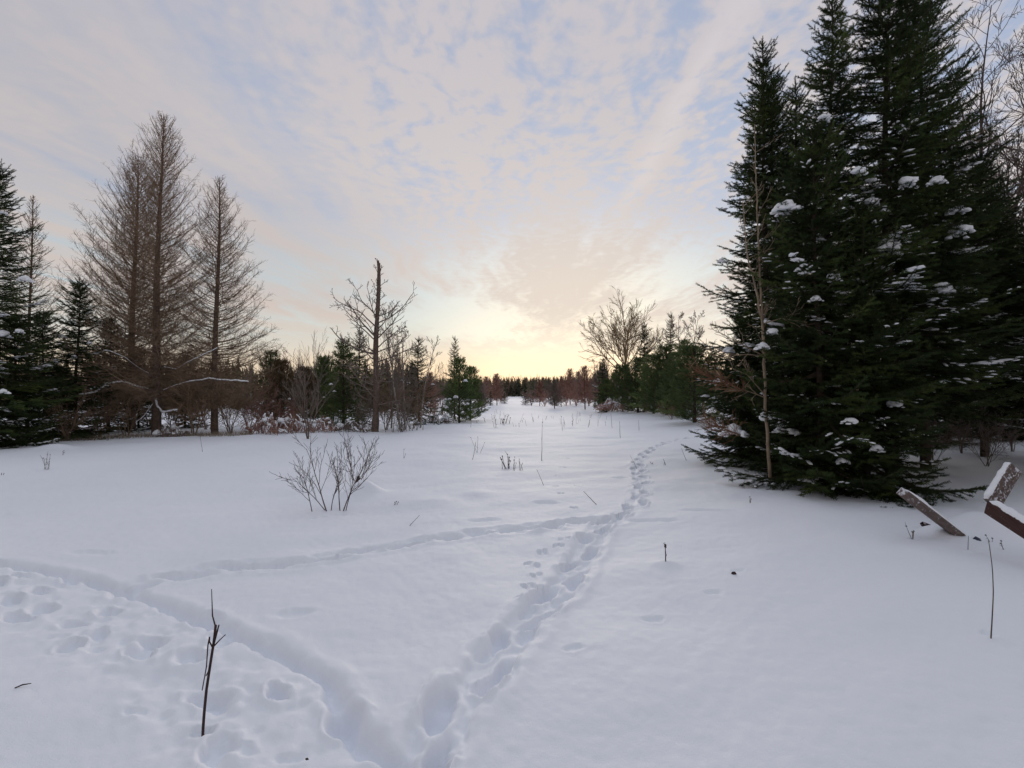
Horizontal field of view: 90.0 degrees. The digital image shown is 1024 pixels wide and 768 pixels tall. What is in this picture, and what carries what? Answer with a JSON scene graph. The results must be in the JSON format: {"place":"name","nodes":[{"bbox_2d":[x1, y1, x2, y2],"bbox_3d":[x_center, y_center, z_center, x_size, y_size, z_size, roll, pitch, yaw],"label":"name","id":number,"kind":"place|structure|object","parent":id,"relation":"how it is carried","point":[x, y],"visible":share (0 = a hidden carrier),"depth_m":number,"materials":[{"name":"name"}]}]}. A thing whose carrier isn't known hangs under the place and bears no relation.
{"place":"outdoors","nodes":[
{"label":"outdoors","id":0,"kind":"place"},
{"bbox_2d":[51,428,253,441],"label":"dry grass","id":1,"kind":"structure","parent":0,"point":[221,434],"depth_m":18.65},
{"bbox_2d":[0,396,1023,767],"bbox_3d":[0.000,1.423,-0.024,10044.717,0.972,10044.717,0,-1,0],"label":"snow field","id":2,"kind":"structure","parent":0,"point":[484,610],"depth_m":3.83,"materials":[{"name":"snow"}]},
{"bbox_2d":[0,311,64,446],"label":"spruce tree","id":3,"kind":"object","parent":2,"relation":"on","point":[13,373],"visible":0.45,"depth_m":15.65,"materials":[{"name":"green plant"}]},
{"bbox_2d":[2,196,72,433],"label":"larch tree","id":4,"kind":"object","parent":2,"relation":"on","point":[33,253],"visible":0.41,"depth_m":19.60,"materials":[{"name":"brown plant"}]},
{"bbox_2d":[0,159,88,448],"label":"spruce tree","id":5,"kind":"object","parent":2,"relation":"on","point":[6,334],"visible":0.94,"depth_m":15.27,"materials":[{"name":"green plant"}]},
{"bbox_2d":[0,308,98,439],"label":"spruce tree","id":6,"kind":"object","parent":2,"relation":"on","point":[42,336],"visible":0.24,"depth_m":17.48,"materials":[{"name":"green plant"}]},
{"bbox_2d":[43,387,95,440],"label":"bare bush","id":7,"kind":"object","parent":2,"relation":"on","point":[70,421],"visible":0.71,"depth_m":17.20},
{"bbox_2d":[27,277,121,440],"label":"spruce tree","id":8,"kind":"object","parent":2,"relation":"on","point":[76,339],"visible":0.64,"depth_m":18.11,"materials":[{"name":"green plant"}]},
{"bbox_2d":[69,374,126,436],"bbox_3d":[-15.010,0.764,18.526,2.038,2.487,1.736,0,-1,0],"label":"bare bush","id":9,"kind":"object","parent":2,"relation":"on","point":[104,412],"visible":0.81,"depth_m":18.41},
{"bbox_2d":[57,314,150,433],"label":"spruce tree","id":10,"kind":"object","parent":2,"relation":"on","point":[131,407],"visible":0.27,"depth_m":20.44,"materials":[{"name":"green plant"}]},
{"bbox_2d":[31,148,210,428],"bbox_3d":[-15.943,-3.923,21.579,6.831,12.381,6.172,0,-1,27],"label":"larch tree","id":11,"kind":"object","parent":2,"relation":"on","point":[130,188],"visible":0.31,"depth_m":21.11,"materials":[{"name":"brown plant"}]},
{"bbox_2d":[79,367,165,434],"bbox_3d":[-14.442,0.643,19.251,3.295,2.809,2.299,0,-1,16],"label":"bare bush","id":12,"kind":"object","parent":2,"relation":"on","point":[126,412],"visible":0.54,"depth_m":19.19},
{"bbox_2d":[112,349,172,429],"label":"spruce tree","id":13,"kind":"object","parent":2,"relation":"on","point":[138,425],"visible":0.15,"depth_m":22.41,"materials":[{"name":"green plant"}]},
{"bbox_2d":[51,111,248,433],"bbox_3d":[-13.560,-4.213,19.531,6.474,12.930,5.873,0,-1,-28],"label":"larch tree","id":14,"kind":"object","parent":2,"relation":"on","point":[157,315],"visible":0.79,"depth_m":19.38,"materials":[{"name":"brown plant"}]},
{"bbox_2d":[140,360,203,431],"bbox_3d":[-13.398,0.493,20.346,2.582,3.150,2.199,-1,-1,31],"label":"bare bush","id":15,"kind":"object","parent":2,"relation":"on","point":[169,414],"visible":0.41,"depth_m":20.27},
{"bbox_2d":[152,423,191,436],"bbox_3d":[-12.375,1.694,18.642,1.004,0.617,0.961,0,-1,0],"label":"brush pile","id":16,"kind":"object","parent":2,"relation":"on","point":[172,433],"visible":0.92,"depth_m":18.39,"materials":[{"name":"brown"}]},
{"bbox_2d":[164,363,210,427],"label":"spruce tree","id":17,"kind":"object","parent":2,"relation":"on","point":[188,425],"visible":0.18,"depth_m":23.81,"materials":[{"name":"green plant"}]},
{"bbox_2d":[160,362,234,434],"bbox_3d":[-12.184,0.556,19.662,2.434,2.974,3.489,1,-1,-43],"label":"bare bush","id":18,"kind":"object","parent":2,"relation":"on","point":[199,409],"visible":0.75,"depth_m":19.31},
{"bbox_2d":[168,360,246,428],"bbox_3d":[-13.586,0.414,23.064,2.840,3.470,4.070,0,-1,19],"label":"bare bush","id":19,"kind":"object","parent":2,"relation":"on","point":[200,403],"visible":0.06,"depth_m":22.60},
{"bbox_2d":[201,589,225,736],"bbox_3d":[-1.415,1.372,2.420,0.127,0.785,0.058,0,-1,0],"label":"dead stick","id":20,"kind":"object","parent":2,"relation":"on","point":[215,633],"visible":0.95,"depth_m":2.44,"materials":[{"name":"wood"}]},
{"bbox_2d":[139,175,288,433],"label":"larch tree","id":21,"kind":"object","parent":2,"relation":"on","point":[215,364],"visible":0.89,"depth_m":20.06,"materials":[{"name":"brown plant"}]},
{"bbox_2d":[198,363,256,432],"bbox_3d":[-10.931,0.511,19.788,2.083,2.984,2.446,1,-1,-28],"label":"bare bush","id":22,"kind":"object","parent":2,"relation":"on","point":[221,413],"visible":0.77,"depth_m":19.47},
{"bbox_2d":[227,385,280,429],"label":"bare bush","id":23,"kind":"object","parent":2,"relation":"on","point":[243,409],"visible":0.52,"depth_m":21.56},
{"bbox_2d":[239,375,287,427],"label":"bare bush","id":24,"kind":"object","parent":2,"relation":"on","point":[255,404],"visible":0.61,"depth_m":22.92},
{"bbox_2d":[240,412,295,434],"bbox_3d":[-9.302,1.535,19.494,1.916,0.903,1.206,0,-1,0],"label":"brush pile","id":25,"kind":"object","parent":2,"relation":"on","point":[273,426],"visible":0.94,"depth_m":19.42,"materials":[{"name":"brown"}]},
{"bbox_2d":[246,349,294,421],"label":"pine tree","id":26,"kind":"object","parent":2,"relation":"on","point":[269,357],"visible":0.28,"depth_m":25.78,"materials":[{"name":"green plant"}]},
{"bbox_2d":[258,357,308,422],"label":"pine tree","id":27,"kind":"object","parent":2,"relation":"on","point":[280,376],"visible":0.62,"depth_m":23.83,"materials":[{"name":"green plant"}]},
{"bbox_2d":[264,414,316,432],"bbox_3d":[-8.818,1.595,20.493,2.005,0.820,1.202,0,-1,0],"label":"brush pile","id":28,"kind":"object","parent":2,"relation":"on","point":[296,425],"visible":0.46,"depth_m":20.32,"materials":[{"name":"brown"}]},
{"bbox_2d":[273,399,307,424],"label":"bare bush","id":29,"kind":"object","parent":2,"relation":"on","point":[291,412],"visible":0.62,"depth_m":22.43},
{"bbox_2d":[282,364,326,421],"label":"pine tree","id":30,"kind":"object","parent":2,"relation":"on","point":[308,370],"visible":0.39,"depth_m":26.86,"materials":[{"name":"green plant"}]},
{"bbox_2d":[277,343,338,438],"bbox_3d":[-7.083,0.308,17.881,2.031,3.402,1.546,0,-1,-17],"label":"sapling cluster","id":31,"kind":"object","parent":2,"relation":"on","point":[304,395],"visible":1,"depth_m":17.79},
{"bbox_2d":[296,329,326,415],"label":"bare thicket","id":32,"kind":"object","parent":2,"relation":"on","point":[313,357],"visible":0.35,"depth_m":30.00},
{"bbox_2d":[269,431,376,510],"bbox_3d":[-2.600,1.238,7.245,1.368,1.194,0.738,0,-1,0],"label":"shrub","id":33,"kind":"object","parent":2,"relation":"on","point":[339,482],"visible":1,"depth_m":7.19,"materials":[{"name":"brown plant"}]},
{"bbox_2d":[300,354,346,419],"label":"pine tree","id":34,"kind":"object","parent":2,"relation":"on","point":[322,362],"visible":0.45,"depth_m":27.79,"materials":[{"name":"green plant"}]},
{"bbox_2d":[311,415,339,432],"bbox_3d":[-7.625,1.616,20.824,1.203,0.725,1.104,0,-1,18],"label":"brush pile","id":35,"kind":"object","parent":2,"relation":"on","point":[320,421],"visible":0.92,"depth_m":20.67,"materials":[{"name":"brown"}]},
{"bbox_2d":[315,337,367,425],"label":"pine tree","id":36,"kind":"object","parent":2,"relation":"on","point":[343,355],"visible":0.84,"depth_m":22.85,"materials":[{"name":"green plant"}]},
{"bbox_2d":[330,367,372,421],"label":"bare bush","id":37,"kind":"object","parent":2,"relation":"on","point":[366,395],"visible":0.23,"depth_m":24.28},
{"bbox_2d":[333,420,370,432],"bbox_3d":[-6.651,1.760,21.268,1.812,0.550,1.196,0,-1,0],"label":"brush pile","id":38,"kind":"object","parent":2,"relation":"on","point":[346,426],"visible":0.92,"depth_m":21.06,"materials":[{"name":"brown"}]},
{"bbox_2d":[330,329,385,424],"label":"spruce tree","id":39,"kind":"object","parent":2,"relation":"on","point":[361,365],"visible":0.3,"depth_m":25.00,"materials":[{"name":"green plant"}]},
{"bbox_2d":[331,428,384,480],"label":"shrub","id":40,"kind":"object","parent":2,"relation":"on","point":[360,453],"visible":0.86,"depth_m":9.49,"materials":[{"name":"brown plant"}]},
{"bbox_2d":[350,380,383,424],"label":"bare bush","id":41,"kind":"object","parent":2,"relation":"on","point":[362,405],"visible":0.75,"depth_m":21.66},
{"bbox_2d":[1,343,742,414],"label":"wood","id":42,"kind":"object","parent":2,"relation":"on","point":[515,386],"visible":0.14,"depth_m":75.01,"materials":[{"name":"plant"}]},
{"bbox_2d":[330,258,422,431],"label":"dead tree","id":43,"kind":"object","parent":2,"relation":"on","point":[375,395],"visible":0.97,"depth_m":21.11,"materials":[{"name":"wood"}]},
{"bbox_2d":[363,376,407,429],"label":"bare bush","id":44,"kind":"object","parent":2,"relation":"on","point":[388,405],"visible":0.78,"depth_m":21.86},
{"bbox_2d":[378,331,411,427],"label":"birch tree","id":45,"kind":"object","parent":2,"relation":"on","point":[393,371],"visible":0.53,"depth_m":23.18,"materials":[{"name":"brown plant"}]},
{"bbox_2d":[378,334,416,419],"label":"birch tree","id":46,"kind":"object","parent":2,"relation":"on","point":[397,375],"visible":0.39,"depth_m":29.97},
{"bbox_2d":[371,308,425,429],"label":"birch tree","id":47,"kind":"object","parent":2,"relation":"on","point":[392,367],"visible":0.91,"depth_m":21.76,"materials":[{"name":"brown plant"}]},
{"bbox_2d":[380,380,421,431],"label":"bare bush","id":48,"kind":"object","parent":2,"relation":"on","point":[405,414],"visible":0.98,"depth_m":21.03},
{"bbox_2d":[384,376,439,428],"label":"bare bush","id":49,"kind":"object","parent":2,"relation":"on","point":[424,401],"visible":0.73,"depth_m":22.57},
{"bbox_2d":[399,337,445,424],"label":"spruce tree","id":50,"kind":"object","parent":2,"relation":"on","point":[418,354],"visible":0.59,"depth_m":25.43,"materials":[{"name":"green plant"}]},
{"bbox_2d":[410,335,447,427],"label":"birch tree","id":51,"kind":"object","parent":2,"relation":"on","point":[430,366],"visible":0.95,"depth_m":23.22,"materials":[{"name":"brown plant"}]},
{"bbox_2d":[422,372,439,413],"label":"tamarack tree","id":52,"kind":"object","parent":2,"relation":"on","point":[431,379],"visible":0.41,"depth_m":41.81,"materials":[{"name":"brown plant"}]},
{"bbox_2d":[425,413,453,423],"bbox_3d":[-3.800,1.816,26.968,1.657,0.636,1.134,0,-1,0],"label":"brush pile","id":53,"kind":"object","parent":2,"relation":"on","point":[447,418],"visible":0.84,"depth_m":26.65,"materials":[{"name":"white"}]},
{"bbox_2d":[431,363,448,414],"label":"bare thicket","id":54,"kind":"object","parent":2,"relation":"on","point":[443,384],"visible":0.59,"depth_m":40.01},
{"bbox_2d":[444,335,463,417],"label":"spruce tree","id":55,"kind":"object","parent":2,"relation":"on","point":[453,352],"visible":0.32,"depth_m":30.96,"materials":[{"name":"green plant"}]},
{"bbox_2d":[439,356,484,422],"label":"pine tree","id":56,"kind":"object","parent":2,"relation":"on","point":[457,361],"visible":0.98,"depth_m":27.82,"materials":[{"name":"green plant"}]},
{"bbox_2d":[449,365,490,418],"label":"pine tree","id":57,"kind":"object","parent":2,"relation":"on","point":[475,384],"visible":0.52,"depth_m":29.82,"materials":[{"name":"green plant"}]},
{"bbox_2d":[486,373,505,401],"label":"tamarack tree","id":58,"kind":"object","parent":2,"relation":"on","point":[496,384],"visible":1,"depth_m":57.84,"materials":[{"name":"brown plant"}]},
{"bbox_2d":[533,379,545,405],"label":"tamarack tree","id":59,"kind":"object","parent":2,"relation":"on","point":[540,391],"visible":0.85,"depth_m":65.91,"materials":[{"name":"brown plant"}]},
{"bbox_2d":[545,377,565,408],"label":"tamarack tree","id":60,"kind":"object","parent":2,"relation":"on","point":[554,395],"visible":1,"depth_m":51.79,"materials":[{"name":"brown plant"}]},
{"bbox_2d":[557,375,569,406],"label":"tamarack tree","id":61,"kind":"object","parent":2,"relation":"on","point":[562,385],"visible":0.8,"depth_m":59.86,"materials":[{"name":"brown plant"}]},
{"bbox_2d":[564,368,578,403],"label":"tamarack tree","id":62,"kind":"object","parent":2,"relation":"on","point":[569,379],"visible":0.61,"depth_m":67.86,"materials":[{"name":"brown plant"}]},
{"bbox_2d":[570,366,597,408],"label":"tamarack tree","id":63,"kind":"object","parent":2,"relation":"on","point":[584,394],"visible":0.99,"depth_m":49.77,"materials":[{"name":"brown plant"}]},
{"bbox_2d":[591,357,615,412],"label":"spruce tree","id":64,"kind":"object","parent":2,"relation":"on","point":[602,375],"visible":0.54,"depth_m":42.95,"materials":[{"name":"green plant"}]},
{"bbox_2d":[592,378,615,411],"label":"pine tree","id":65,"kind":"object","parent":2,"relation":"on","point":[606,382],"visible":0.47,"depth_m":42.29,"materials":[{"name":"green plant"}]},
{"bbox_2d":[593,397,629,410],"bbox_3d":[7.668,1.555,38.946,2.850,1.093,1.254,0,-1,0],"label":"brush pile","id":66,"kind":"object","parent":2,"relation":"on","point":[605,405],"visible":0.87,"depth_m":38.70,"materials":[{"name":"brown"}]},
{"bbox_2d":[602,363,636,411],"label":"pine tree","id":67,"kind":"object","parent":2,"relation":"on","point":[622,368],"visible":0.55,"depth_m":40.31,"materials":[{"name":"green plant"}]},
{"bbox_2d":[577,286,662,397],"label":"bare elm tree","id":68,"kind":"object","parent":2,"relation":"on","point":[616,337],"visible":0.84,"depth_m":43.52,"materials":[{"name":"brown plant"}]},
{"bbox_2d":[612,356,649,412],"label":"pine tree","id":69,"kind":"object","parent":2,"relation":"on","point":[628,385],"visible":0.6,"depth_m":36.90,"materials":[{"name":"green plant"}]},
{"bbox_2d":[623,323,653,412],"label":"spruce tree","id":70,"kind":"object","parent":2,"relation":"on","point":[645,337],"visible":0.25,"depth_m":38.05,"materials":[{"name":"green plant"}]},
{"bbox_2d":[628,353,675,413],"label":"pine tree","id":71,"kind":"object","parent":2,"relation":"on","point":[641,387],"visible":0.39,"depth_m":33.89,"materials":[{"name":"green plant"}]},
{"bbox_2d":[638,344,698,414],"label":"pine tree","id":72,"kind":"object","parent":2,"relation":"on","point":[654,382],"visible":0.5,"depth_m":30.93,"materials":[{"name":"green plant"}]},
{"bbox_2d":[657,313,679,402],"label":"spruce tree","id":73,"kind":"object","parent":2,"relation":"on","point":[668,329],"visible":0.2,"depth_m":36.05,"materials":[{"name":"green plant"}]},
{"bbox_2d":[662,311,693,409],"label":"bare tree","id":74,"kind":"object","parent":2,"relation":"on","point":[679,326],"visible":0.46,"depth_m":34.06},
{"bbox_2d":[656,338,716,416],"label":"pine tree","id":75,"kind":"object","parent":2,"relation":"on","point":[676,345],"visible":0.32,"depth_m":27.89,"materials":[{"name":"green plant"}]},
{"bbox_2d":[665,310,716,412],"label":"bare tree","id":76,"kind":"object","parent":2,"relation":"on","point":[696,332],"visible":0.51,"depth_m":29.92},
{"bbox_2d":[655,342,727,422],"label":"pine tree","id":77,"kind":"object","parent":2,"relation":"on","point":[680,364],"visible":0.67,"depth_m":23.81,"materials":[{"name":"green plant"}]},
{"bbox_2d":[700,306,761,459],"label":"spruce tree","id":78,"kind":"object","parent":2,"relation":"on","point":[738,335],"visible":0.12,"depth_m":12.40,"materials":[{"name":"green plant"}]},
{"bbox_2d":[680,124,821,477],"bbox_3d":[3.692,-1.410,8.273,2.351,6.001,0.779,0,-1,-12],"label":"aspen sapling","id":79,"kind":"object","parent":2,"relation":"on","point":[762,318],"visible":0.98,"depth_m":8.47,"materials":[{"name":"beige plant"}]},
{"bbox_2d":[699,62,824,460],"bbox_3d":[6.681,-2.856,12.590,3.952,10.194,3.495,1,-1,-39],"label":"spruce tree","id":80,"kind":"object","parent":2,"relation":"on","point":[775,127],"visible":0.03,"depth_m":12.57,"materials":[{"name":"green plant"}]},
{"bbox_2d":[681,35,856,470],"bbox_3d":[5.551,-2.685,10.912,3.778,9.892,3.395,0,-1,19],"label":"spruce tree","id":81,"kind":"object","parent":2,"relation":"on","point":[764,113],"visible":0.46,"depth_m":10.94,"materials":[{"name":"green plant"}]},
{"bbox_2d":[741,294,826,477],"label":"spruce tree","id":82,"kind":"object","parent":2,"relation":"on","point":[777,375],"visible":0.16,"depth_m":9.54,"materials":[{"name":"green plant"}]},
{"bbox_2d":[708,78,859,460],"bbox_3d":[6.452,-2.479,11.927,3.387,9.361,3.043,0,-1,-1],"label":"spruce tree","id":83,"kind":"object","parent":2,"relation":"on","point":[790,113],"visible":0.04,"depth_m":11.78,"materials":[{"name":"green plant"}]},
{"bbox_2d":[713,112,949,507],"bbox_3d":[5.136,-1.153,8.266,3.075,6.558,2.759,0,-1,-15],"label":"spruce tree","id":84,"kind":"object","parent":2,"relation":"on","point":[815,223],"visible":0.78,"depth_m":8.14,"materials":[{"name":"green plant"}]},
{"bbox_2d":[730,0,949,502],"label":"spruce tree","id":85,"kind":"object","parent":2,"relation":"on","point":[826,80],"visible":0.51,"depth_m":8.43,"materials":[{"name":"green plant"}]},
{"bbox_2d":[776,198,986,507],"bbox_3d":[5.674,-0.472,8.064,2.774,5.028,2.489,-1,-1,30],"label":"spruce tree","id":86,"kind":"object","parent":2,"relation":"on","point":[866,229],"visible":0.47,"depth_m":7.85,"materials":[{"name":"green plant"}]},
{"bbox_2d":[765,0,1023,476],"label":"spruce tree","id":87,"kind":"object","parent":2,"relation":"on","point":[915,285],"visible":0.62,"depth_m":8.39,"materials":[{"name":"green plant"}]},
{"bbox_2d":[831,0,1023,468],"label":"spruce tree","id":88,"kind":"object","parent":2,"relation":"on","point":[948,241],"visible":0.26,"depth_m":9.31,"materials":[{"name":"green plant"}]},
{"bbox_2d":[896,487,965,535],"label":"tilted beam","id":89,"kind":"structure","parent":2,"relation":"on","point":[923,506],"depth_m":5.53,"materials":[{"name":"brown"}]},
{"bbox_2d":[872,311,993,448],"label":"spruce tree","id":90,"kind":"object","parent":2,"relation":"on","point":[965,444],"visible":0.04,"depth_m":12.35,"materials":[{"name":"green plant"}]},
{"bbox_2d":[902,412,969,462],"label":"bare bush","id":91,"kind":"object","parent":2,"relation":"on","point":[944,437],"visible":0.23,"depth_m":9.98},
{"bbox_2d":[851,0,1023,431],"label":"bare tree","id":92,"kind":"object","parent":2,"relation":"on","point":[981,122],"visible":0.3,"depth_m":13.86,"materials":[{"name":"plant"}]},
{"bbox_2d":[904,161,1012,443],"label":"spruce tree","id":93,"kind":"object","parent":2,"relation":"on","point":[952,192],"visible":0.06,"depth_m":12.59,"materials":[{"name":"green plant"}]},
{"bbox_2d":[943,388,998,452],"bbox_3d":[9.884,0.664,10.993,0.891,1.785,1.169,1,-1,-28],"label":"bare bush","id":94,"kind":"object","parent":2,"relation":"on","point":[959,445],"visible":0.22,"depth_m":11.13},
{"bbox_2d":[925,54,1023,243],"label":"bare tree","id":95,"kind":"object","parent":2,"relation":"on","point":[984,128],"visible":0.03,"depth_m":16.19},
{"bbox_2d":[929,144,1023,456],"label":"spruce tree","id":96,"kind":"object","parent":2,"relation":"on","point":[998,319],"visible":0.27,"depth_m":10.34,"materials":[{"name":"green plant"}]},
{"bbox_2d":[938,313,1023,441],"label":"spruce tree","id":97,"kind":"object","parent":2,"relation":"on","point":[974,431],"visible":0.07,"depth_m":13.33,"materials":[{"name":"green plant"}]},
{"bbox_2d":[947,43,1023,292],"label":"bare tree","id":98,"kind":"object","parent":2,"relation":"on","point":[1008,160],"visible":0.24,"depth_m":15.56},
{"bbox_2d":[947,394,1023,466],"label":"bare bush","id":99,"kind":"object","parent":2,"relation":"on","point":[999,433],"visible":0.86,"depth_m":9.59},
{"bbox_2d":[988,540,993,638],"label":"weed stalk","id":100,"kind":"object","parent":2,"relation":"on","point":[993,594],"visible":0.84,"depth_m":3.26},
{"bbox_2d":[968,388,1023,451],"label":"bare bush","id":101,"kind":"object","parent":2,"relation":"on","point":[1012,438],"visible":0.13,"depth_m":11.00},
{"bbox_2d":[971,25,1023,291],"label":"bare tree","id":102,"kind":"object","parent":2,"relation":"on","point":[1007,102],"visible":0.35,"depth_m":16.12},
{"bbox_2d":[974,207,1023,434],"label":"spruce tree","id":103,"kind":"object","parent":2,"relation":"on","point":[1017,314],"visible":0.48,"depth_m":9.97,"materials":[{"name":"green plant"}]},
{"bbox_2d":[978,42,1023,283],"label":"bare tree","id":104,"kind":"object","parent":2,"relation":"on","point":[1014,146],"visible":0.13,"depth_m":17.99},
{"bbox_2d":[982,209,1023,434],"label":"spruce tree","id":105,"kind":"object","parent":2,"relation":"on","point":[1014,229],"visible":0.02,"depth_m":13.87,"materials":[{"name":"green plant"}]},
{"bbox_2d":[983,462,1023,538],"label":"crossed timbers","id":106,"kind":"object","parent":2,"relation":"on","point":[1001,485],"visible":1,"depth_m":5.33,"materials":[{"name":"brown"}]},
{"bbox_2d":[984,239,1023,432],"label":"spruce tree","id":107,"kind":"object","parent":2,"relation":"on","point":[1019,380],"visible":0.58,"depth_m":8.59,"materials":[{"name":"green plant"}]},
{"bbox_2d":[0,0,1023,389],"label":"sky","id":108,"kind":"structure","parent":0,"point":[518,163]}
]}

